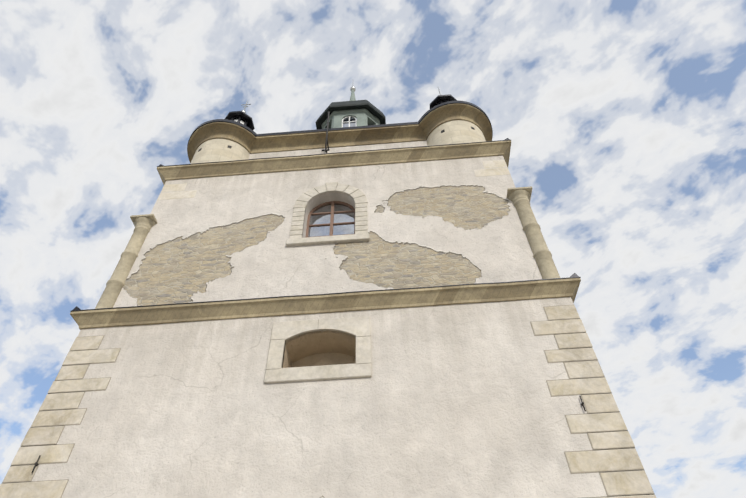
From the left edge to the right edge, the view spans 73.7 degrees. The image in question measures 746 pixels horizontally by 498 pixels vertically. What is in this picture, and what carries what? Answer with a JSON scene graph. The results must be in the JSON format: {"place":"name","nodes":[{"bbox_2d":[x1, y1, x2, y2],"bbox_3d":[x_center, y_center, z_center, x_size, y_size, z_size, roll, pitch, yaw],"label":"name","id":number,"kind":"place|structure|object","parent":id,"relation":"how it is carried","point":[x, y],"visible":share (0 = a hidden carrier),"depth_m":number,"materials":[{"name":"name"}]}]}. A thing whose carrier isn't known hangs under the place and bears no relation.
{"place":"outdoors","nodes":[
{"label":"outdoors","id":0,"kind":"place"},
{"bbox_2d":[322,109,379,128],"bbox_3d":[-0.999,-4.331,23.602,3.000,4.080,3.000,-4,-47,2],"label":"lantern","id":1,"kind":"object","parent":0,"point":[364,117],"depth_m":24.01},
{"bbox_2d":[342,116,356,126],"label":"lantern window frames","id":2,"kind":"structure","parent":1,"relation":"in","point":[349,121],"depth_m":23.54,"materials":[{"name":"white wood"}]},
{"bbox_2d":[343,117,355,126],"bbox_3d":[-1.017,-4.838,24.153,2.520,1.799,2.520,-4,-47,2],"label":"window pane","id":3,"kind":"structure","parent":2,"relation":"in","point":[352,124],"depth_m":23.52,"materials":[{"name":"glass"}]},
{"bbox_2d":[0,0,745,497],"label":"sky","id":4,"kind":"structure","parent":0,"point":[624,121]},
{"label":"ground","id":5,"kind":"structure","parent":0,"visible":0},
{"bbox_2d":[32,297,606,497],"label":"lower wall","id":6,"kind":"structure","parent":5,"relation":"on","point":[452,401],"depth_m":8.44,"materials":[{"name":"paint"}]},
{"bbox_2d":[31,396,585,472],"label":"wall anchors","id":7,"kind":"object","parent":6,"relation":"attached to","point":[37,464],"depth_m":8.15,"materials":[{"name":"grey metal"}]},
{"bbox_2d":[264,316,371,383],"bbox_3d":[-1.010,1.903,9.455,1.950,1.380,0.110,-4,-47,2],"label":"niche frame","id":8,"kind":"object","parent":6,"relation":"attached to","point":[283,332],"visible":0.94,"depth_m":9.33,"materials":[{"name":"stone"}]},
{"bbox_2d":[265,319,370,369],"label":"mortar joints","id":9,"kind":"object","parent":8,"relation":"in","point":[318,324],"visible":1,"depth_m":9.53,"materials":[{"name":"beige concrete"}]},
{"bbox_2d":[313,356,337,365],"bbox_3d":[-0.956,2.485,9.879,0.720,0.813,0.075,-4,-47,2],"label":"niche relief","id":10,"kind":"object","parent":6,"relation":"attached to","point":[325,360],"visible":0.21,"depth_m":10.03,"materials":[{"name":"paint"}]},
{"bbox_2d":[70,277,580,329],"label":"cornice","id":11,"kind":"structure","parent":6,"relation":"on","point":[338,302],"depth_m":10.12,"materials":[{"name":"stone"}]},
{"bbox_2d":[95,214,157,308],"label":"column","id":12,"kind":"structure","parent":11,"relation":"on","point":[143,225],"depth_m":11.78,"materials":[{"name":"stone"}]},
{"bbox_2d":[73,138,578,309],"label":"cornice corner caps","id":13,"kind":"object","parent":11,"relation":"on","point":[572,275],"visible":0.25,"depth_m":10.36,"materials":[{"name":"stone"}]},
{"bbox_2d":[507,186,559,278],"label":"column","id":14,"kind":"structure","parent":11,"relation":"on","point":[519,198],"depth_m":11.49,"materials":[{"name":"stone"}]},
{"bbox_2d":[113,155,541,307],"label":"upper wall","id":15,"kind":"structure","parent":6,"relation":"on","point":[440,222],"depth_m":11.98,"materials":[{"name":"paint"}]},
{"bbox_2d":[286,182,369,246],"bbox_3d":[-1.097,-0.892,12.865,2.000,2.505,0.390,-4,-47,2],"label":"window surround","id":16,"kind":"object","parent":15,"relation":"attached to","point":[357,196],"visible":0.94,"depth_m":12.54,"materials":[{"name":"beige stone"}]},
{"bbox_2d":[305,201,354,237],"bbox_3d":[-1.076,-0.640,12.970,1.340,1.959,0.075,-4,-47,2],"label":"timber window","id":17,"kind":"structure","parent":16,"relation":"in","point":[332,212],"depth_m":13.25,"materials":[{"name":"wood"}]},
{"bbox_2d":[308,204,353,236],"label":"window panes","id":18,"kind":"object","parent":17,"relation":"in","point":[339,229],"depth_m":13.08,"materials":[{"name":"clear glass"}]},
{"bbox_2d":[157,160,509,199],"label":"quoins","id":19,"kind":"object","parent":15,"relation":"attached to","point":[494,165],"visible":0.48,"depth_m":13.79,"materials":[{"name":"stone"}]},
{"bbox_2d":[157,140,510,183],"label":"cornice","id":20,"kind":"structure","parent":15,"relation":"on","point":[343,159],"depth_m":14.28,"materials":[{"name":"stone"}]},
{"bbox_2d":[190,136,249,163],"bbox_3d":[-4.950,-2.220,16.040,2.000,2.060,2.000,-4,-47,2],"label":"turret","id":21,"kind":"object","parent":20,"relation":"on","point":[215,150],"visible":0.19,"depth_m":15.65,"materials":[{"name":"beige paint"}]},
{"bbox_2d":[187,122,255,162],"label":"turret cornice","id":22,"kind":"structure","parent":21,"relation":"attached to","point":[242,136],"depth_m":16.28,"materials":[{"name":"beige stone"}]},
{"bbox_2d":[187,111,256,153],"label":"turret roof","id":23,"kind":"structure","parent":21,"relation":"on","point":[248,124],"depth_m":18.35,"materials":[{"name":"black metal"}]},
{"bbox_2d":[241,100,250,112],"bbox_3d":[-5.069,-5.589,19.705,0.364,1.260,0.210,-26,-52,20],"label":"cross","id":24,"kind":"object","parent":23,"relation":"on","point":[245,106],"visible":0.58,"depth_m":19.83,"materials":[{"name":"grey metal"}]},
{"bbox_2d":[427,118,485,145],"bbox_3d":[2.727,-2.753,15.799,2.000,2.060,2.000,-4,-47,2],"label":"turret","id":25,"kind":"object","parent":20,"relation":"on","point":[458,131],"visible":0.23,"depth_m":15.42,"materials":[{"name":"beige paint"}]},
{"bbox_2d":[419,103,491,140],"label":"turret cornice","id":26,"kind":"structure","parent":25,"relation":"attached to","point":[430,122],"depth_m":16.06,"materials":[{"name":"beige stone"}]},
{"bbox_2d":[418,94,492,136],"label":"turret roof","id":27,"kind":"structure","parent":25,"relation":"on","point":[438,101],"depth_m":16.47,"materials":[{"name":"black metal"}]},
{"bbox_2d":[249,140,427,158],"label":"attic walls","id":28,"kind":"structure","parent":15,"relation":"on","point":[339,149],"depth_m":16.21,"materials":[{"name":"paint"}]},
{"bbox_2d":[322,111,329,152],"bbox_3d":[-1.481,-3.710,16.427,0.240,2.600,0.500,-4,-47,2],"label":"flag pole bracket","id":29,"kind":"object","parent":28,"relation":"attached to","point":[326,146],"visible":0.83,"depth_m":16.06,"materials":[{"name":"grey metal"}]},
{"bbox_2d":[250,121,425,153],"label":"cornice","id":30,"kind":"structure","parent":28,"relation":"on","point":[341,137],"depth_m":16.50,"materials":[{"name":"stone"}]},
{"bbox_3d":[-0.916,-1.970,21.033,8.500,3.700,8.500,-4,-47,2],"label":"tent roof","id":31,"kind":"object","parent":28,"relation":"on","visible":0},
{"bbox_2d":[315,100,385,128],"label":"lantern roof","id":32,"kind":"structure","parent":31,"relation":"on","point":[357,104],"depth_m":24.12,"materials":[{"name":"black metal"}]},
{"bbox_2d":[350,89,355,100],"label":"spire","id":33,"kind":"structure","parent":32,"relation":"on","point":[352,97],"depth_m":28.10,"materials":[{"name":"metal"}]},
{"bbox_2d":[0,305,655,497],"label":"quoins","id":34,"kind":"object","parent":6,"relation":"attached to","point":[623,483],"visible":0.62,"depth_m":8.41,"materials":[{"name":"beige stone"}]},
{"bbox_2d":[2,305,654,497],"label":"mortar joints","id":35,"kind":"object","parent":6,"relation":"attached to","point":[599,472],"visible":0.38,"depth_m":8.38,"materials":[{"name":"beige concrete"}]}
]}

